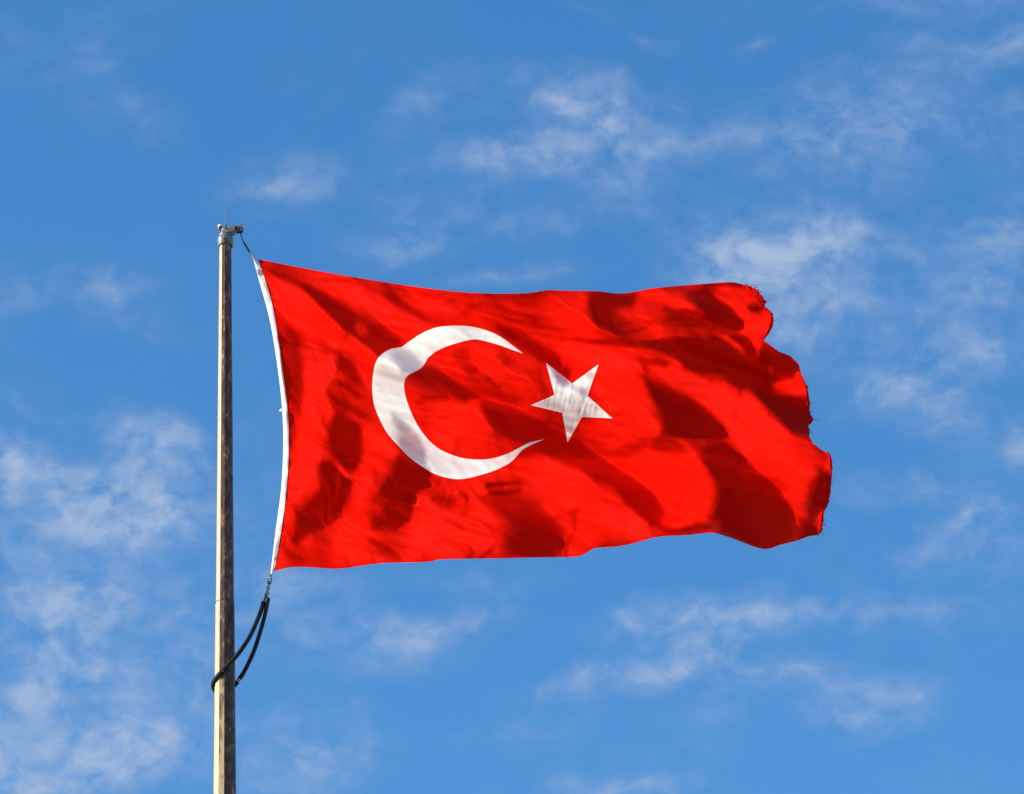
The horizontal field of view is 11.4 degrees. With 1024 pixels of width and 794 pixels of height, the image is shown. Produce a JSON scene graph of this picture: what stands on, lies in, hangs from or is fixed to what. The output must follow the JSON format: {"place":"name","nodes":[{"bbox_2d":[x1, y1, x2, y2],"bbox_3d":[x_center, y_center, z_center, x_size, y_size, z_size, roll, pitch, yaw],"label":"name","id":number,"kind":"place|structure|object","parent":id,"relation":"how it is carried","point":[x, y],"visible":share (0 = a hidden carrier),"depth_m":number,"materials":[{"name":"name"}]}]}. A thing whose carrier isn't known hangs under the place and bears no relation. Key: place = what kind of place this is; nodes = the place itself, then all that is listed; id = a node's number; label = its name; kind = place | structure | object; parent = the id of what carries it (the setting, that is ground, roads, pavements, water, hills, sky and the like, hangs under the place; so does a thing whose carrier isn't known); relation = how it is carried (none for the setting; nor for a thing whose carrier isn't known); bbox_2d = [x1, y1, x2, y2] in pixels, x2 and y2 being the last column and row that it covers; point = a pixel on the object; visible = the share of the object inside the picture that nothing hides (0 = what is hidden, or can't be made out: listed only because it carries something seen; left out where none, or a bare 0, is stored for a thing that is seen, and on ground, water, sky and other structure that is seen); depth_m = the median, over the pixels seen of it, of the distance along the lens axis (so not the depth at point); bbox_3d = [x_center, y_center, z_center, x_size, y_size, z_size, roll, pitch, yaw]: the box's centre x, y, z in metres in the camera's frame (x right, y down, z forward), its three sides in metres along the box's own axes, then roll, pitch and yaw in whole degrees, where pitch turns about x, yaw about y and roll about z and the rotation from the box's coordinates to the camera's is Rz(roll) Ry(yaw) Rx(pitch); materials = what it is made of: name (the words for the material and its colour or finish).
{"place":"outdoors","nodes":[
{"label":"outdoors","id":0,"kind":"place"},
{"bbox_2d":[0,0,1023,793],"label":"sky","id":1,"kind":"structure","parent":0,"point":[859,164],"materials":[{"name":"blue"}]},
{"label":"ground","id":2,"kind":"structure","parent":0,"visible":0},
{"bbox_2d":[214,208,243,793],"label":"flagpole","id":3,"kind":"object","parent":2,"relation":"on","point":[224,747],"visible":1,"depth_m":42.80,"materials":[{"name":"metal"}]},
{"bbox_2d":[211,593,269,693],"bbox_3d":[-2.252,2.029,42.436,0.495,0.883,0.268,-2,-29,0],"label":"rope","id":4,"kind":"object","parent":3,"relation":"attached to","point":[264,605],"visible":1,"depth_m":42.38,"materials":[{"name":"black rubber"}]},
{"bbox_2d":[240,232,253,257],"bbox_3d":[-2.246,-1.300,44.167,0.101,0.421,0.288,13,-32,-24],"label":"halyard chain","id":5,"kind":"object","parent":3,"relation":"hanging from","point":[247,248],"visible":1,"depth_m":44.28,"materials":[{"name":"grey metal"}]},
{"bbox_2d":[253,258,834,573],"bbox_3d":[0.287,-0.114,41.827,5.597,4.102,1.077,-18,-33,26],"label":"flag","id":6,"kind":"object","parent":5,"relation":"hanging from","point":[420,424],"visible":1,"depth_m":41.76,"materials":[{"name":"red fabric"}]},
{"bbox_2d":[265,572,271,599],"bbox_3d":[-2.011,1.577,42.605,0.058,0.191,0.189,9,-31,-19],"label":"halyard chain","id":7,"kind":"object","parent":6,"relation":"hanging from","point":[268,586],"visible":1,"depth_m":42.66,"materials":[{"name":"grey metal"}]}
]}

